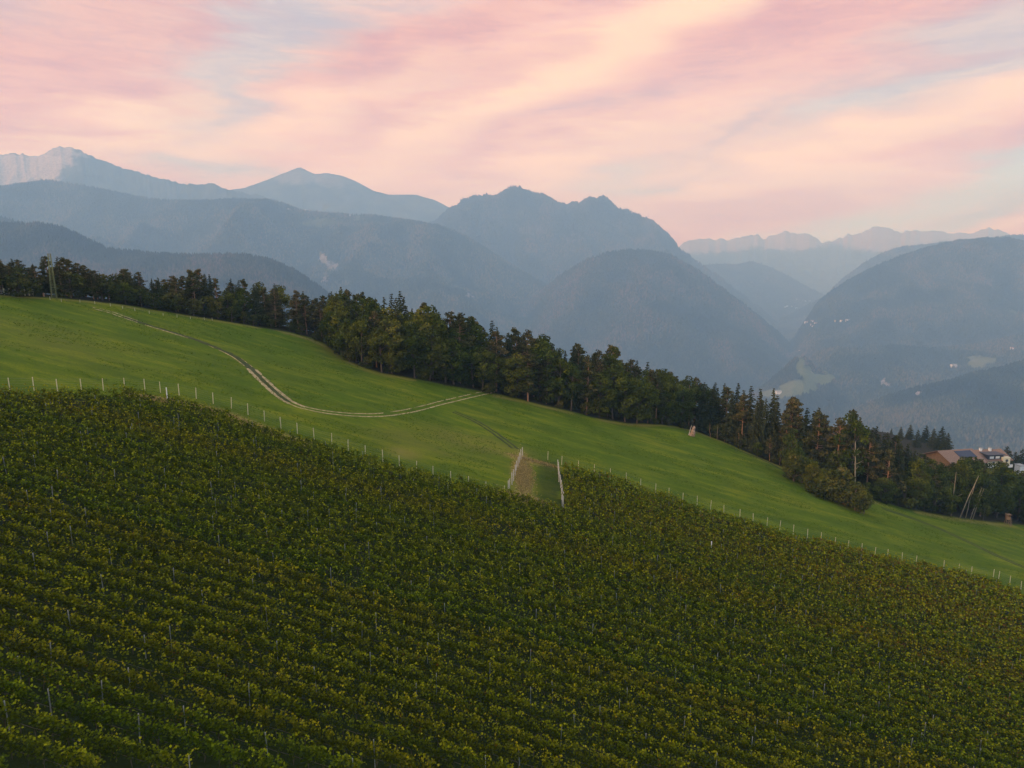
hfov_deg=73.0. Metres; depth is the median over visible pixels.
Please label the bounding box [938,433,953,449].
spruce tree
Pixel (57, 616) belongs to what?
vine row
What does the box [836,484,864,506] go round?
bush
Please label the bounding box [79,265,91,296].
pine tree
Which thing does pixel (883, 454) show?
spruce tree
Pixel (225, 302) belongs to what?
bush
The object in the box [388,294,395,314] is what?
spruce tree
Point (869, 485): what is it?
broadleaf tree
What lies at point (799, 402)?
pine tree
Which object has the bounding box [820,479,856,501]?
bush
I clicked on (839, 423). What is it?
pine tree
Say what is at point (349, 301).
spruce tree
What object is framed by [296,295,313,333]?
pine tree
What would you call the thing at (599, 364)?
pine tree
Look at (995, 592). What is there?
vine row
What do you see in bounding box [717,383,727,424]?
spruce tree
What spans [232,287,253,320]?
broadleaf tree
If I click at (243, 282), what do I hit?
pine tree
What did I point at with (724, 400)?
pine tree
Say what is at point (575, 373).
broadleaf tree
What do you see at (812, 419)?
spruce tree
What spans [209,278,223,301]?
pine tree
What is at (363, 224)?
forest
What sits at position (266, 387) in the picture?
path
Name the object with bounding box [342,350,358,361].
bush
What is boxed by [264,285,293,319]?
broadleaf tree
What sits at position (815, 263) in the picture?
mountains
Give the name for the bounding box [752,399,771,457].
spruce tree
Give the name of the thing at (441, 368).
broadleaf tree
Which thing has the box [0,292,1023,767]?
ground
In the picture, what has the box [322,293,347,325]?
broadleaf tree
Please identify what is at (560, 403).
bush
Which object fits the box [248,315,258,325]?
bush
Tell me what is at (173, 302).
bush
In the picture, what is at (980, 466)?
broadleaf tree
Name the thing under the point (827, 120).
sky
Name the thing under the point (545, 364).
pine tree
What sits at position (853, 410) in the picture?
pine tree
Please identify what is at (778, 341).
forest
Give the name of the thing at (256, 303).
spruce tree
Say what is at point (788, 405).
pine tree
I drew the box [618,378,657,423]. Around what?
broadleaf tree
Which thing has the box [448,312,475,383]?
pine tree
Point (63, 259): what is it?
pine tree
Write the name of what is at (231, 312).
bush
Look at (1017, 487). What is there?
broadleaf tree
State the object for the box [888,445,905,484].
spruce tree
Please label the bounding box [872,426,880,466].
spruce tree
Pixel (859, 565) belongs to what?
vine row
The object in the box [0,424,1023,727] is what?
vine row
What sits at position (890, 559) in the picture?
vine row
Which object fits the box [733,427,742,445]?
pine tree
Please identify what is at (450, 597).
vine row
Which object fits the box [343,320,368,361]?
broadleaf tree
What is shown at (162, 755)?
vine row
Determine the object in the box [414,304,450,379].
broadleaf tree
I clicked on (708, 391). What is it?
broadleaf tree
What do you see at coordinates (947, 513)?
bush
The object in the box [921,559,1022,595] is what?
vine row
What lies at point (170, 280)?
pine tree
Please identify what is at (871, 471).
pine tree
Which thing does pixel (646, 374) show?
broadleaf tree
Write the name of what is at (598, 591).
vine row
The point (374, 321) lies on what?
pine tree
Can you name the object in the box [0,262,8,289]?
pine tree
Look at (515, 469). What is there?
lane fence
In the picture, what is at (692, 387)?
broadleaf tree
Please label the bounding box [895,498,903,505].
bush
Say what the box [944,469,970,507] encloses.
broadleaf tree
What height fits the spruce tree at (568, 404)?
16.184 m
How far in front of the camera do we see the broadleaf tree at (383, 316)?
194.05 m
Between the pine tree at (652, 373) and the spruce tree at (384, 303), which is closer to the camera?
the spruce tree at (384, 303)
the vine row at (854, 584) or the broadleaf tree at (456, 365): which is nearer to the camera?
the vine row at (854, 584)
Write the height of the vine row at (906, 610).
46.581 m
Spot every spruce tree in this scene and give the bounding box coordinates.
[0,271,10,290]
[30,276,42,295]
[39,257,54,293]
[54,257,67,295]
[112,279,121,301]
[120,271,137,303]
[132,274,139,289]
[148,279,155,295]
[154,277,167,307]
[199,274,215,314]
[206,274,217,301]
[228,278,238,317]
[244,284,268,324]
[252,283,263,307]
[268,284,285,325]
[269,287,287,323]
[343,302,357,352]
[346,292,351,308]
[355,303,371,362]
[379,297,391,363]
[385,297,408,370]
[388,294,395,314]
[397,291,411,366]
[400,297,415,370]
[470,339,491,386]
[488,320,497,374]
[495,335,504,387]
[497,333,516,391]
[560,351,568,397]
[563,358,579,409]
[574,348,591,411]
[602,366,620,417]
[693,382,711,431]
[702,389,722,435]
[705,383,721,431]
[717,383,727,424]
[718,394,739,444]
[727,383,747,435]
[731,390,750,446]
[744,401,763,452]
[746,386,755,432]
[746,392,767,446]
[749,389,762,429]
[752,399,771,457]
[764,402,781,459]
[765,388,780,458]
[768,396,782,428]
[795,416,811,456]
[799,408,811,445]
[808,411,815,439]
[809,407,824,462]
[845,412,865,485]
[853,427,882,492]
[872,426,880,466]
[873,432,892,480]
[879,434,886,473]
[888,444,907,502]
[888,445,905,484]
[898,427,904,438]
[900,444,911,477]
[904,425,914,440]
[911,430,922,447]
[921,425,930,442]
[924,429,936,448]
[932,437,940,450]
[937,426,948,446]
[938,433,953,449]
[1005,446,1013,469]
[1010,452,1021,467]
[1016,449,1023,464]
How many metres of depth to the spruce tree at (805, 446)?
208.45 m
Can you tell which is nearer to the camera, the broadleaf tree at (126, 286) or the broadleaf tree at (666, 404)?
the broadleaf tree at (126, 286)
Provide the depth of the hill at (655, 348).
5622.44 m
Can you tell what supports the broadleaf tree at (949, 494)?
on the ground at (48, 364)
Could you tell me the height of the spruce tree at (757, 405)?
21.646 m
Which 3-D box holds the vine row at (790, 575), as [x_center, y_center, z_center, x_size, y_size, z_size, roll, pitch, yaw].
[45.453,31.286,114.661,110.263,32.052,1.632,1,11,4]
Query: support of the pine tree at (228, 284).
on the ground at (48, 364)
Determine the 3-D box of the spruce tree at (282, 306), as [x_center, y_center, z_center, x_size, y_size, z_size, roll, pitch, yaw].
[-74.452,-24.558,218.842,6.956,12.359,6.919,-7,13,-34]
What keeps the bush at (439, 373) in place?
on the ground at (48, 364)
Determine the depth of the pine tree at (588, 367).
207.09 m
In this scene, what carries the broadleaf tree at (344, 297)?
on the ground at (48, 364)
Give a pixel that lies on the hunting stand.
(1007, 517)
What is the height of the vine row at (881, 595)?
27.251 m
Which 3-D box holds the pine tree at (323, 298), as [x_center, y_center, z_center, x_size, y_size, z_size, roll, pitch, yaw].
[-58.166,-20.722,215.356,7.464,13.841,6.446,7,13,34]
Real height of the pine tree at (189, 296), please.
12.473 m
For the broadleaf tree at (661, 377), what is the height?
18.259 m
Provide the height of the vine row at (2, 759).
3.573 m
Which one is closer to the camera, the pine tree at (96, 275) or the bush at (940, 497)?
the pine tree at (96, 275)
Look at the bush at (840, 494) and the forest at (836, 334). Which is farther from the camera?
the forest at (836, 334)
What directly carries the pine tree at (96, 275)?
on the ground at (48, 364)
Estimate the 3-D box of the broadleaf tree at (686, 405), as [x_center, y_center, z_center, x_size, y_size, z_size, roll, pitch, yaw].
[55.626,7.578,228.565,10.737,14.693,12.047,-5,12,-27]
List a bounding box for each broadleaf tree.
[112,282,137,303]
[218,289,238,317]
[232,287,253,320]
[245,281,270,312]
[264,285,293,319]
[318,308,354,351]
[319,318,339,338]
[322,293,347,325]
[324,291,358,325]
[326,305,350,355]
[331,317,360,357]
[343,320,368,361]
[344,316,372,362]
[347,297,369,324]
[350,297,390,362]
[363,307,407,363]
[367,326,396,371]
[371,319,412,373]
[392,306,447,370]
[397,313,437,375]
[397,323,430,377]
[410,322,448,380]
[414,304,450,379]
[432,337,462,382]
[436,329,457,378]
[439,327,466,381]
[441,332,473,384]
[455,342,492,387]
[456,316,491,381]
[469,346,497,387]
[484,353,508,392]
[497,352,533,397]
[522,334,562,400]
[538,335,557,378]
[539,351,574,405]
[557,362,586,410]
[581,373,618,416]
[597,363,629,418]
[601,346,622,379]
[613,372,642,421]
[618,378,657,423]
[632,370,660,421]
[643,369,672,418]
[655,389,673,423]
[655,390,675,420]
[659,369,677,418]
[659,372,681,416]
[666,385,697,425]
[677,376,700,425]
[692,384,718,429]
[752,442,763,455]
[778,428,804,464]
[782,452,800,477]
[784,447,806,475]
[791,456,812,482]
[802,461,821,476]
[803,461,822,483]
[811,470,828,491]
[818,470,833,489]
[828,411,871,476]
[852,486,870,512]
[860,490,873,513]
[862,482,874,495]
[873,477,897,501]
[902,456,934,503]
[903,477,932,509]
[907,462,935,491]
[918,459,948,500]
[929,467,957,501]
[932,486,960,513]
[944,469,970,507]
[946,457,985,514]
[948,457,978,507]
[955,468,997,514]
[969,457,987,472]
[978,478,1007,514]
[981,468,1012,508]
[986,462,995,472]
[987,461,1020,517]
[993,471,1016,514]
[1004,475,1023,516]
[1004,476,1023,520]
[1007,474,1023,515]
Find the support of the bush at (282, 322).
on the ground at (48, 364)
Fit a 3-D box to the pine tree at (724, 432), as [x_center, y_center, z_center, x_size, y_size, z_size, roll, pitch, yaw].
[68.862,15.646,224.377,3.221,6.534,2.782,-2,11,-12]
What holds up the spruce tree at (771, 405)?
on the ground at (48, 364)
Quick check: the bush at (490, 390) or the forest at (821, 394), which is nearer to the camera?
the bush at (490, 390)
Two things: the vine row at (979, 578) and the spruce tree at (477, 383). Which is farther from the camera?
the spruce tree at (477, 383)
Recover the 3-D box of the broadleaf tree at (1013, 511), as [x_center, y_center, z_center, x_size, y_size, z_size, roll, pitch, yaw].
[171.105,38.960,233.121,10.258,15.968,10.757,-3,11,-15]
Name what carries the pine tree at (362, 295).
on the ground at (48, 364)
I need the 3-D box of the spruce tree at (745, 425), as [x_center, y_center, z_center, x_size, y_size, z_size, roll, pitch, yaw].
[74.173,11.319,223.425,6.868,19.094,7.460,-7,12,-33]
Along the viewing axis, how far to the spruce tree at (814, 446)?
211.27 m
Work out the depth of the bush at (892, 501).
199.76 m
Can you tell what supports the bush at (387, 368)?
on the ground at (48, 364)
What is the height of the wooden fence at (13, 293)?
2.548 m
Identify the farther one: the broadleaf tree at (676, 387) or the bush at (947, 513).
the broadleaf tree at (676, 387)
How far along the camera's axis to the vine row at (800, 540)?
135.01 m
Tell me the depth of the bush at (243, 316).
203.74 m
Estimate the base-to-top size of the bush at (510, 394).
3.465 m
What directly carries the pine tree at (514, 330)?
on the ground at (48, 364)
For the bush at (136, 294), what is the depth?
187.44 m
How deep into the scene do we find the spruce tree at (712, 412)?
229.19 m
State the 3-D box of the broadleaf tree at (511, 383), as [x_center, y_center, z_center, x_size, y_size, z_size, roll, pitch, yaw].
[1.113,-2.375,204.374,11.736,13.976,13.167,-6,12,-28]
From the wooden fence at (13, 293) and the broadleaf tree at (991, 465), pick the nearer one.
the wooden fence at (13, 293)
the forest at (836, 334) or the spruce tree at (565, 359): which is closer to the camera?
the spruce tree at (565, 359)
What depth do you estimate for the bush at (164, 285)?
196.40 m
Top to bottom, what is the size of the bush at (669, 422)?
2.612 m
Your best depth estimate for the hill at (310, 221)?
6843.23 m
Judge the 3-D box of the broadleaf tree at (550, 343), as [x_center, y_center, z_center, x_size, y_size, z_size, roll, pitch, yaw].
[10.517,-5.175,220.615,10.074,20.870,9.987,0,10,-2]
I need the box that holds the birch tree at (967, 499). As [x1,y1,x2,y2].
[959,476,978,517]
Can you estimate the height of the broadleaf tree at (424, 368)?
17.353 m
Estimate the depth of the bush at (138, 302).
187.68 m
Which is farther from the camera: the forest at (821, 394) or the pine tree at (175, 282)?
the forest at (821, 394)
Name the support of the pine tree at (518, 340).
on the ground at (48, 364)
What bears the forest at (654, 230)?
on the mountains at (766, 316)
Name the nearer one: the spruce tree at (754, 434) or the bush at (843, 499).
the bush at (843, 499)
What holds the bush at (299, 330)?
on the ground at (48, 364)
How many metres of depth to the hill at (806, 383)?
4308.57 m
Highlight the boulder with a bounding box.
[689,426,694,436]
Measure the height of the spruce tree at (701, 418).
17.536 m
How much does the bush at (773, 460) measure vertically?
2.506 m
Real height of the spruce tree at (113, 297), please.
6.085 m
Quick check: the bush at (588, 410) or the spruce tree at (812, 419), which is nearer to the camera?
the bush at (588, 410)
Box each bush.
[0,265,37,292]
[2,277,42,296]
[21,274,44,288]
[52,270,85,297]
[68,277,96,297]
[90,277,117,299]
[92,273,120,297]
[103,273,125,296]
[107,280,132,301]
[127,290,147,304]
[131,289,155,306]
[144,293,165,309]
[151,292,177,308]
[161,282,181,296]
[162,290,183,308]
[164,291,191,311]
[187,296,226,315]
[216,299,241,317]
[225,307,238,321]
[239,312,248,322]
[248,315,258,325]
[266,319,274,327]
[273,318,286,326]
[286,320,296,327]
[286,322,295,331]
[293,323,306,334]
[311,332,321,340]
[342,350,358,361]
[357,356,373,368]
[383,363,393,372]
[417,372,428,380]
[428,367,446,379]
[481,385,493,392]
[483,382,496,391]
[503,387,520,396]
[526,378,557,400]
[551,390,567,403]
[554,401,563,408]
[579,401,592,414]
[595,410,604,417]
[646,414,657,423]
[664,419,672,425]
[678,422,688,428]
[734,438,747,448]
[770,456,777,462]
[782,454,808,481]
[805,471,819,492]
[805,478,829,498]
[806,455,826,468]
[808,469,842,494]
[811,474,849,501]
[817,449,839,470]
[818,477,846,500]
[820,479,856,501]
[824,484,850,504]
[827,465,860,489]
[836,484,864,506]
[842,484,874,511]
[880,480,921,507]
[881,496,894,503]
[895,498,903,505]
[917,499,932,510]
[921,485,955,512]
[939,504,951,514]
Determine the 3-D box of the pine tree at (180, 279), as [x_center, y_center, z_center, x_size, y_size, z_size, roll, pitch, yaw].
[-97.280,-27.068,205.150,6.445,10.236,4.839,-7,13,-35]
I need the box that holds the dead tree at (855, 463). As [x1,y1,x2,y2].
[854,442,861,480]
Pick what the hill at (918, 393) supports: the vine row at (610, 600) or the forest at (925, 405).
the forest at (925, 405)
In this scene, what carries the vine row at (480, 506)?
on the ground at (48, 364)
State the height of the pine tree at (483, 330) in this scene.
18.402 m
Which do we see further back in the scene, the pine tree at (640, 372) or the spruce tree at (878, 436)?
the pine tree at (640, 372)
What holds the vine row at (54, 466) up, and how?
on the ground at (48, 364)
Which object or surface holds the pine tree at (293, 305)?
on the ground at (48, 364)
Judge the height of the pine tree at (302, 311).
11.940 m
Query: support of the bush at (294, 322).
on the ground at (48, 364)
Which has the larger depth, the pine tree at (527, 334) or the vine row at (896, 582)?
the pine tree at (527, 334)
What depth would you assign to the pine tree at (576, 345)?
229.38 m
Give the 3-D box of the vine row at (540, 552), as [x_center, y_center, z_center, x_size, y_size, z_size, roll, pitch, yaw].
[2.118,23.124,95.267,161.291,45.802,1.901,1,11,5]
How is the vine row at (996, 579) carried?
on the ground at (48, 364)
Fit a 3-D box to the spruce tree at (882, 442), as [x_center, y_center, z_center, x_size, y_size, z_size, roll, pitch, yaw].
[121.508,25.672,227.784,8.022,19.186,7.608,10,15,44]
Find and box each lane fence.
[508,447,522,488]
[557,460,563,507]
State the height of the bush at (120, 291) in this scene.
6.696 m
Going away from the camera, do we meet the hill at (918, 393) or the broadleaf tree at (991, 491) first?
the broadleaf tree at (991, 491)
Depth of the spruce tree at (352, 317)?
195.40 m
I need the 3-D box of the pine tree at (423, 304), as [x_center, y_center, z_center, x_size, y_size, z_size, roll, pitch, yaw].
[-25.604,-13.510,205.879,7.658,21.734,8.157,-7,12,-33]
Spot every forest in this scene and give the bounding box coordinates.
[0,179,547,330]
[0,216,25,224]
[0,220,332,331]
[428,185,748,298]
[516,248,791,401]
[705,261,823,319]
[724,356,848,425]
[780,234,1023,319]
[788,236,1023,361]
[809,333,1023,411]
[830,358,1023,463]
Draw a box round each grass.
[125,393,562,506]
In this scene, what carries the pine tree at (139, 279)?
on the ground at (48, 364)
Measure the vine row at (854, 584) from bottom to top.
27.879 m
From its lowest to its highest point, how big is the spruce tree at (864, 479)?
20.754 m
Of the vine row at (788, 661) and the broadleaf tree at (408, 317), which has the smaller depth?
the vine row at (788, 661)
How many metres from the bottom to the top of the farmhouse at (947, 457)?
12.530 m
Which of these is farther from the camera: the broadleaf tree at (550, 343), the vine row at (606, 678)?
the broadleaf tree at (550, 343)
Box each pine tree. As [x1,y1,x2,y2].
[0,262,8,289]
[12,259,33,285]
[28,265,43,287]
[38,256,56,294]
[43,271,53,294]
[52,261,70,291]
[57,257,76,295]
[57,259,83,279]
[71,263,89,288]
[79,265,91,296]
[85,270,99,298]
[89,270,107,298]
[116,269,130,281]
[122,269,133,285]
[133,272,148,291]
[165,276,181,291]
[167,277,184,310]
[178,276,191,306]
[181,269,200,303]
[182,272,203,310]
[193,269,206,295]
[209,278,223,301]
[225,283,235,303]
[236,279,252,309]
[258,288,272,319]
[264,288,287,326]
[287,290,304,328]
[294,294,310,330]
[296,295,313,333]
[303,300,319,331]
[310,301,325,335]
[312,295,328,331]
[351,294,361,314]
[357,291,364,310]
[363,311,383,367]
[416,302,427,314]
[443,311,460,332]
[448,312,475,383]
[468,316,478,370]
[473,327,487,363]
[482,331,513,391]
[505,336,524,381]
[506,327,523,355]
[513,345,538,401]
[514,329,542,379]
[523,338,544,396]
[536,354,562,403]
[539,349,562,402]
[569,343,585,369]
[571,347,587,380]
[573,355,600,408]
[589,360,609,408]
[590,349,608,407]
[602,344,624,373]
[616,362,641,413]
[628,359,636,377]
[632,367,641,385]
[635,366,643,381]
[641,381,659,422]
[647,370,659,393]
[691,377,706,425]
[715,386,735,429]
[719,422,728,440]
[730,394,752,446]
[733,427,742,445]
[764,435,776,460]
[774,414,796,456]
[777,396,806,434]
[779,399,807,452]
[784,408,809,452]
[794,398,803,431]
[802,410,831,460]
[812,414,832,463]
[818,417,854,471]
[846,409,866,456]
[856,438,885,481]
[877,449,904,492]
[887,435,906,464]
[919,463,943,487]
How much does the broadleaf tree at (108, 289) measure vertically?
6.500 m
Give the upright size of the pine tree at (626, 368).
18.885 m
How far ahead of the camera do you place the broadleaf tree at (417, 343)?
192.63 m
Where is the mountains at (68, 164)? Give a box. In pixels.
[0,146,299,209]
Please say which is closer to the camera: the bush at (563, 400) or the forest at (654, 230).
the bush at (563, 400)
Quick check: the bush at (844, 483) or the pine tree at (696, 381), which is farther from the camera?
the pine tree at (696, 381)
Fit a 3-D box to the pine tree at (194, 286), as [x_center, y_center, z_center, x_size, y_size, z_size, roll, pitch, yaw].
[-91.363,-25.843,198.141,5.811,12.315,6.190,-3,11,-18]
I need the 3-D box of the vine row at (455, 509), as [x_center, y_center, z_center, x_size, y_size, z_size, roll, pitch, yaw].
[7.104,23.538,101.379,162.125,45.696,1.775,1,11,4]
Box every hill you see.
[0,182,544,351]
[0,224,295,312]
[525,250,789,401]
[704,261,822,322]
[727,357,844,425]
[778,235,1023,340]
[809,242,1023,353]
[812,336,1019,408]
[867,368,1023,454]
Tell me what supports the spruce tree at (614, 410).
on the ground at (48, 364)
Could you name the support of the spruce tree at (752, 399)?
on the ground at (48, 364)
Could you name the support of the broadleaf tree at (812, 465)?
on the ground at (48, 364)
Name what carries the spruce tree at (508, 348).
on the ground at (48, 364)
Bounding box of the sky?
[0,0,1023,246]
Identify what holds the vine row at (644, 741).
on the ground at (48, 364)
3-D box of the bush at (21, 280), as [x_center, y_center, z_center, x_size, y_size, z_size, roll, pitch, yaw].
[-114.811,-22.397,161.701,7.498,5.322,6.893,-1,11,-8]
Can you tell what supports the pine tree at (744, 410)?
on the ground at (48, 364)
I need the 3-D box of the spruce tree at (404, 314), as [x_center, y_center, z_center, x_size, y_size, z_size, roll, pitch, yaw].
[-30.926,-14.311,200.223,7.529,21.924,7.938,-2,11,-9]
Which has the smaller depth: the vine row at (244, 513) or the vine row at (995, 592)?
the vine row at (244, 513)
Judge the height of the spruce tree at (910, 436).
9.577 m
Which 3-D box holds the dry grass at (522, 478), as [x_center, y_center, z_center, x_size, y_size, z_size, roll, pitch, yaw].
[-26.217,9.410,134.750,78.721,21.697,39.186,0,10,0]
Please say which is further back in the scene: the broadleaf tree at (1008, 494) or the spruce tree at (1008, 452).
the spruce tree at (1008, 452)
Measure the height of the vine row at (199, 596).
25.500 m
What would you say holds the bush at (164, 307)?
on the ground at (48, 364)
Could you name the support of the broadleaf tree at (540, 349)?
on the ground at (48, 364)
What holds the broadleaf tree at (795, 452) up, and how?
on the ground at (48, 364)
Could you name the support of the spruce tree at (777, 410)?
on the ground at (48, 364)
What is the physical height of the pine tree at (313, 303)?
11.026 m
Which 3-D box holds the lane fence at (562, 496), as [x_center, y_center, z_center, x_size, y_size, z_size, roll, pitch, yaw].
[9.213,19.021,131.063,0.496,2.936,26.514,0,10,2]
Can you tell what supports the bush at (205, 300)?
on the ground at (48, 364)
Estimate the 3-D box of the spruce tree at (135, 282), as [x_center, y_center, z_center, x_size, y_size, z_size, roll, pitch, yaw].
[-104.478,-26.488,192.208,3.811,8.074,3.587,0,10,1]
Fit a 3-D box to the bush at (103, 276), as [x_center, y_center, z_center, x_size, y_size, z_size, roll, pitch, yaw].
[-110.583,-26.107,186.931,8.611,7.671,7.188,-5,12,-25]
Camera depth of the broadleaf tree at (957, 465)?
223.84 m
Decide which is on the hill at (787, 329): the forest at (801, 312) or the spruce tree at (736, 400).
the forest at (801, 312)
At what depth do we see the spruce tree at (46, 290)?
171.44 m
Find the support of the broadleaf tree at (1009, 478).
on the ground at (48, 364)
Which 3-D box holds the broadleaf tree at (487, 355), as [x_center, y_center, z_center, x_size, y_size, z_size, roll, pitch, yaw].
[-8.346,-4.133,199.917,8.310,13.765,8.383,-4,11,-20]
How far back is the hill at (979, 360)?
4865.24 m
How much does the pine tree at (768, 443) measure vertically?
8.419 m
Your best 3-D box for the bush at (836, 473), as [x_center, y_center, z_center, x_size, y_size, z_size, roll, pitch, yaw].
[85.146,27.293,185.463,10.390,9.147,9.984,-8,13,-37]
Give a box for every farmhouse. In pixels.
[923,448,987,466]
[975,447,1013,468]
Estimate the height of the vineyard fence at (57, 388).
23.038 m
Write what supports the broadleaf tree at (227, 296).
on the ground at (48, 364)
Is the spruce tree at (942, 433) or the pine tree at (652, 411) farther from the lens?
the spruce tree at (942, 433)
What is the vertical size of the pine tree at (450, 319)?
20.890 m
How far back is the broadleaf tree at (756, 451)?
213.74 m
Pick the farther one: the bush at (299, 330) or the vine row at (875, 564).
the bush at (299, 330)
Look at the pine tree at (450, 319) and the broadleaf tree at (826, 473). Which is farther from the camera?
the pine tree at (450, 319)
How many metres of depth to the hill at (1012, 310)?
6206.51 m
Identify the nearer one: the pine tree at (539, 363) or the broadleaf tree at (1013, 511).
the pine tree at (539, 363)
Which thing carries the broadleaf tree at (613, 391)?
on the ground at (48, 364)
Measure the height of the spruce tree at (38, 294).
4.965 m
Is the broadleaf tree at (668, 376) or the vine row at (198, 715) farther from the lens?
the broadleaf tree at (668, 376)
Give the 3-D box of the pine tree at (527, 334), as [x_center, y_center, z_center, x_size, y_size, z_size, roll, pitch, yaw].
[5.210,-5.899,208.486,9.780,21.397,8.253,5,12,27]
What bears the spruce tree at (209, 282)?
on the ground at (48, 364)
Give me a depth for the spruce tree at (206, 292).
200.44 m
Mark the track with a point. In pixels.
(252, 369)
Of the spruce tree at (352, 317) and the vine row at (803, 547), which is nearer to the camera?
the vine row at (803, 547)
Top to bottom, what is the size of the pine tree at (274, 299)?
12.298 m
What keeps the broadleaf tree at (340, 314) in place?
on the ground at (48, 364)
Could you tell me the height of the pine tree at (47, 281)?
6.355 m
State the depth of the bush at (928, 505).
204.54 m
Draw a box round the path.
[93,307,490,416]
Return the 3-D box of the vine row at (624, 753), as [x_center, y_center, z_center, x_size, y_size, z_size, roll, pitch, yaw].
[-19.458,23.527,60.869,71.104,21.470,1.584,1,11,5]
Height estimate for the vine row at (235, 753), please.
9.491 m
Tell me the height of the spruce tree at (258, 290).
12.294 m
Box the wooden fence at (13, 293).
[0,288,33,295]
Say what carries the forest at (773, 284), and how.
on the hill at (749, 289)
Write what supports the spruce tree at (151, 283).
on the ground at (48, 364)
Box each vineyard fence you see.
[8,377,504,496]
[561,460,1023,587]
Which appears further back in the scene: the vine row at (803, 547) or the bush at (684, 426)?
the bush at (684, 426)
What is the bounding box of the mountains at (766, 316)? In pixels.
[439,187,777,329]
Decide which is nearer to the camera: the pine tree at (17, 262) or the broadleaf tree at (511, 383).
the pine tree at (17, 262)
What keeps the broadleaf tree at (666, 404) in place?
on the ground at (48, 364)
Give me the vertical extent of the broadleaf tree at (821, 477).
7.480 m
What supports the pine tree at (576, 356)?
on the ground at (48, 364)
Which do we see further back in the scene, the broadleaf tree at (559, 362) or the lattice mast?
the broadleaf tree at (559, 362)
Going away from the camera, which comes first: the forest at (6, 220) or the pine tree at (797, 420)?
the pine tree at (797, 420)
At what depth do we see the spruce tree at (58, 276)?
173.80 m
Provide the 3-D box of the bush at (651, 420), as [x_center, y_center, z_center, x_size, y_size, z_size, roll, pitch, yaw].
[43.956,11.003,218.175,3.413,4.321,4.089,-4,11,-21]
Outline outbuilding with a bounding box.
[1014,463,1023,473]
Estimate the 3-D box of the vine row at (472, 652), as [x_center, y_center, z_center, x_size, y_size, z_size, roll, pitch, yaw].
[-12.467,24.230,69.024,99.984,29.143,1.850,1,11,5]
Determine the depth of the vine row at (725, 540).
122.78 m
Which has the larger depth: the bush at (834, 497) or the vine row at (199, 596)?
the bush at (834, 497)
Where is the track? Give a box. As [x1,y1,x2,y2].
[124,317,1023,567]
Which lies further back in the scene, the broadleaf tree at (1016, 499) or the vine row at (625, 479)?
the broadleaf tree at (1016, 499)
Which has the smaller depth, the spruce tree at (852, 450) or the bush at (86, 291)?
the bush at (86, 291)
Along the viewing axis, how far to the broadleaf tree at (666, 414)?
225.17 m
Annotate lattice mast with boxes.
[47,254,57,299]
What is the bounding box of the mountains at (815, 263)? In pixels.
[678,226,1010,294]
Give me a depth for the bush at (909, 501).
201.55 m
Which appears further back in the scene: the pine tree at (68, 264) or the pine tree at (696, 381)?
the pine tree at (696, 381)
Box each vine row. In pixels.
[0,384,1023,687]
[0,390,1023,695]
[0,396,1023,698]
[0,401,1023,706]
[0,408,1023,717]
[0,415,1023,720]
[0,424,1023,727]
[0,429,1023,739]
[0,435,1023,745]
[0,444,1023,756]
[0,453,1023,762]
[0,459,1023,767]
[0,469,1014,767]
[0,482,977,767]
[0,492,935,767]
[0,504,890,767]
[0,513,851,767]
[0,528,806,767]
[0,542,746,767]
[0,554,696,767]
[0,574,637,767]
[0,587,580,767]
[0,607,513,767]
[0,623,438,767]
[0,646,366,767]
[0,669,286,767]
[0,694,198,767]
[0,724,105,767]
[0,753,8,767]
[21,383,1023,679]
[38,384,1023,675]
[58,384,1023,672]
[76,384,1023,663]
[89,384,1023,659]
[107,385,1023,654]
[122,384,1023,649]
[166,393,233,417]
[456,473,1023,645]
[561,465,1023,603]
[561,470,1023,607]
[561,481,1023,621]
[561,482,1023,625]
[561,491,1023,631]
[562,461,685,503]
[562,474,1023,613]
[562,480,1022,618]
[563,473,1023,612]
[563,500,1023,639]
[564,464,787,530]
[564,488,1023,627]
[564,497,1023,637]
[584,465,632,484]
[811,535,1023,600]
[883,551,1023,597]
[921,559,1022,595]
[953,566,1001,586]
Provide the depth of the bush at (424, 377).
193.40 m
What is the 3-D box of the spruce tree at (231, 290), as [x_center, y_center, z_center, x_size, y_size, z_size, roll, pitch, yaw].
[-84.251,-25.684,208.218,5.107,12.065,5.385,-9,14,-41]
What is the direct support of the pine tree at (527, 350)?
on the ground at (48, 364)
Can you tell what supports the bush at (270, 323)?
on the ground at (48, 364)
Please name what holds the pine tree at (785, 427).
on the ground at (48, 364)
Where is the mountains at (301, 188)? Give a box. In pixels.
[232,168,447,222]
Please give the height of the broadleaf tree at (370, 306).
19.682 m
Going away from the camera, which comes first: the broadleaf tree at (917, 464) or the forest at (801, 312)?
the broadleaf tree at (917, 464)
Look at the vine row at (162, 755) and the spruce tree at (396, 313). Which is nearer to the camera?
the vine row at (162, 755)

